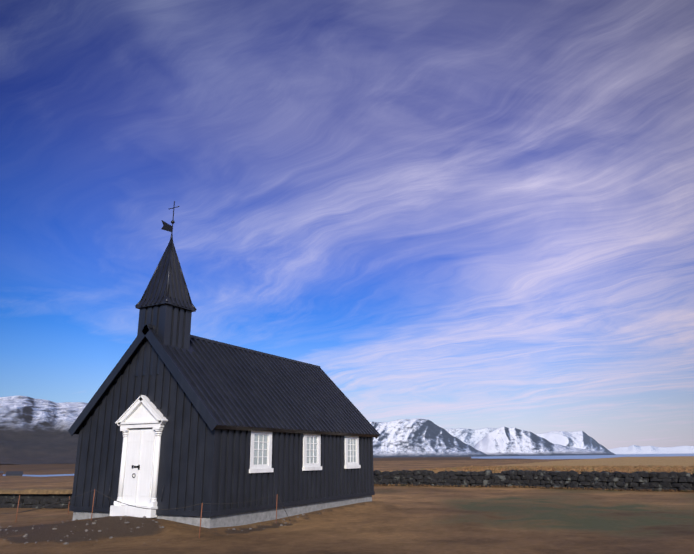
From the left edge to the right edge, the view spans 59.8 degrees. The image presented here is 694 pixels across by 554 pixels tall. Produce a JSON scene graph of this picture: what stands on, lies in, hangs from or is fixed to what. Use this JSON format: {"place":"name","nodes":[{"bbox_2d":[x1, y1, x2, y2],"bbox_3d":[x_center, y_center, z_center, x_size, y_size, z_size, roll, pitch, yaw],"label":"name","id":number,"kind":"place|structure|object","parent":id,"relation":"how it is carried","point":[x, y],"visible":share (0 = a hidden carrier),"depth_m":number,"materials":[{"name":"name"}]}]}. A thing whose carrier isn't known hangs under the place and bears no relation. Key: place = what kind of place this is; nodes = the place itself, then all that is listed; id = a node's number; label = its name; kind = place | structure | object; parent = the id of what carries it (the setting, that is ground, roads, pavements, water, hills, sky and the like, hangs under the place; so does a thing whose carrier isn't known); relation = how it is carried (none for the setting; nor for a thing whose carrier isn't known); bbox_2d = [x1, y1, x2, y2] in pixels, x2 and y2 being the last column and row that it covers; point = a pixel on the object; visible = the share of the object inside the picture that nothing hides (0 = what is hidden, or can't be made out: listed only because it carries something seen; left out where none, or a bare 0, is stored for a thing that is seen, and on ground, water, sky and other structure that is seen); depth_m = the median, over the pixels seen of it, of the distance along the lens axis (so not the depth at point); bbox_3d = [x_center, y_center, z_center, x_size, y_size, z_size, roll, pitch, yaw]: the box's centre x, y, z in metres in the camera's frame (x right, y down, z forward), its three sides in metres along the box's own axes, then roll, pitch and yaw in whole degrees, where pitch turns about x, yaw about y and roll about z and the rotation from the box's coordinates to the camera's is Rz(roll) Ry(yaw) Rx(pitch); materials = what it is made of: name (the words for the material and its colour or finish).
{"place":"outdoors","nodes":[
{"label":"outdoors","id":0,"kind":"place"},
{"bbox_2d":[5,471,22,475],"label":"farm barn","id":1,"kind":"structure","parent":0,"point":[14,473],"depth_m":423.19,"materials":[{"name":"grey"}]},
{"bbox_2d":[0,396,87,463],"bbox_3d":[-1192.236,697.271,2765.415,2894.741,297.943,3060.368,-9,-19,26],"label":"mountain","id":2,"kind":"structure","parent":0,"point":[34,431],"depth_m":2237.24,"materials":[{"name":"grey stone"}]},
{"bbox_2d":[135,240,196,375],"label":"church tower","id":3,"kind":"structure","parent":0,"point":[165,306],"depth_m":19.09,"materials":[{"name":"black wood"}]},
{"bbox_2d":[161,201,178,240],"bbox_3d":[-6.000,-1.879,20.185,0.430,1.526,0.585,-21,-26,49],"label":"weather vane","id":4,"kind":"object","parent":3,"relation":"on","point":[167,227],"visible":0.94,"depth_m":20.12,"materials":[{"name":"black metal"}]},
{"bbox_2d":[0,456,693,553],"bbox_3d":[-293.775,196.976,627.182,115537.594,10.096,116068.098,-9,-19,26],"label":"terrain","id":5,"kind":"structure","parent":0,"point":[390,519],"depth_m":16.55,"materials":[{"name":"brown plant"}]},
{"bbox_2d":[0,494,71,508],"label":"stone wall","id":6,"kind":"structure","parent":5,"relation":"on","point":[38,501],"depth_m":28.78,"materials":[{"name":"grey stone"}]},
{"bbox_2d":[0,488,72,493],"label":"dry grass","id":7,"kind":"structure","parent":6,"relation":"on","point":[37,491],"depth_m":28.90,"materials":[{"name":"brown plant"}]},
{"bbox_2d":[3,474,73,476],"bbox_3d":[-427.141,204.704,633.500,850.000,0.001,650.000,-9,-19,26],"label":"lagoon water","id":8,"kind":"structure","parent":5,"relation":"in","point":[47,475],"depth_m":437.74,"materials":[{"name":"blue liquid"}]},
{"bbox_2d":[15,489,277,537],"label":"fence posts","id":9,"kind":"object","parent":5,"relation":"on","point":[93,504],"visible":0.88,"depth_m":16.84,"materials":[{"name":"brown metal"}]},
{"bbox_2d":[4,490,289,519],"bbox_3d":[-8.585,7.285,19.473,13.702,1.071,4.243,-9,-19,26],"label":"fence rope","id":10,"kind":"object","parent":9,"relation":"attached to","point":[140,507],"visible":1,"depth_m":16.69,"materials":[{"name":"brown fabric"}]},
{"bbox_2d":[0,513,319,544],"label":"ground stones","id":11,"kind":"object","parent":5,"relation":"on","point":[65,543],"visible":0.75,"depth_m":15.99,"materials":[{"name":"grey stone"}]},
{"bbox_2d":[72,495,371,527],"bbox_3d":[-3.670,8.341,21.365,5.340,0.810,9.940,-9,-19,26],"label":"foundation","id":12,"kind":"object","parent":5,"relation":"on","point":[240,519],"visible":0.21,"depth_m":17.98,"materials":[{"name":"grey concrete"}]},
{"bbox_2d":[69,340,374,516],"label":"church walls","id":13,"kind":"structure","parent":5,"relation":"on","point":[200,461],"depth_m":18.12,"materials":[{"name":"black wood"}]},
{"bbox_2d":[110,395,167,517],"bbox_3d":[-6.065,5.174,17.627,1.922,3.389,0.325,-9,-19,26],"label":"church door","id":14,"kind":"structure","parent":13,"relation":"in","point":[141,447],"depth_m":17.54,"materials":[{"name":"white wood"}]},
{"bbox_2d":[68,324,379,438],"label":"roof","id":15,"kind":"structure","parent":13,"relation":"on","point":[227,386],"depth_m":20.12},
{"bbox_2d":[249,431,360,472],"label":"window frames","id":16,"kind":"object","parent":13,"relation":"in","point":[261,468],"depth_m":20.46,"materials":[{"name":"white wood"}]},
{"bbox_2d":[254,434,355,464],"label":"window panes","id":17,"kind":"structure","parent":16,"relation":"in","point":[310,451],"depth_m":20.63,"materials":[{"name":"white glass"}]},
{"bbox_2d":[373,469,693,491],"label":"stone wall","id":18,"kind":"structure","parent":5,"relation":"on","point":[654,481],"depth_m":34.89,"materials":[{"name":"grey stone"}]},
{"bbox_2d":[374,465,693,491],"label":"grass tufts","id":19,"kind":"object","parent":5,"relation":"on","point":[618,468],"visible":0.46,"depth_m":49.07,"materials":[{"name":"brown plant"}]},
{"bbox_2d":[0,0,693,448],"label":"sky","id":20,"kind":"structure","parent":0,"point":[465,214],"materials":[{"name":"blue"}]},
{"bbox_2d":[370,419,489,457],"bbox_3d":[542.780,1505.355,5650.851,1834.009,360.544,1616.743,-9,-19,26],"label":"mountain","id":21,"kind":"structure","parent":0,"point":[412,438],"depth_m":5392.62,"materials":[{"name":"white snow"}]},
{"bbox_2d":[445,428,497,446],"bbox_3d":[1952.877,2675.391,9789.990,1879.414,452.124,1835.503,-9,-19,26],"label":"mountain","id":22,"kind":"structure","parent":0,"point":[472,437],"depth_m":9830.10,"materials":[{"name":"white snow"}]},
{"bbox_2d":[473,427,612,455],"bbox_3d":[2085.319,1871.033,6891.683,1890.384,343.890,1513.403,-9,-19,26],"label":"mountain","id":23,"kind":"structure","parent":0,"point":[503,441],"depth_m":6700.76,"materials":[{"name":"white snow"}]},
{"bbox_2d":[535,431,615,454],"bbox_3d":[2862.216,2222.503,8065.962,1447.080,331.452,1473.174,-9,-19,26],"label":"mountain","id":24,"kind":"structure","parent":0,"point":[580,439],"depth_m":7892.28,"materials":[{"name":"white snow"}]},
{"bbox_2d":[471,454,693,458],"bbox_3d":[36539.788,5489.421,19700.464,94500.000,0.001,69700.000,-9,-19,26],"label":"sea water","id":25,"kind":"structure","parent":0,"point":[575,456],"depth_m":1889.72,"materials":[{"name":"blue liquid"}]},
{"bbox_2d":[608,445,693,454],"bbox_3d":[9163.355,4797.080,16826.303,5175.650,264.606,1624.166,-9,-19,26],"label":"mountain","id":26,"kind":"structure","parent":0,"point":[633,449],"depth_m":16922.60,"materials":[{"name":"white snow"}]}
]}

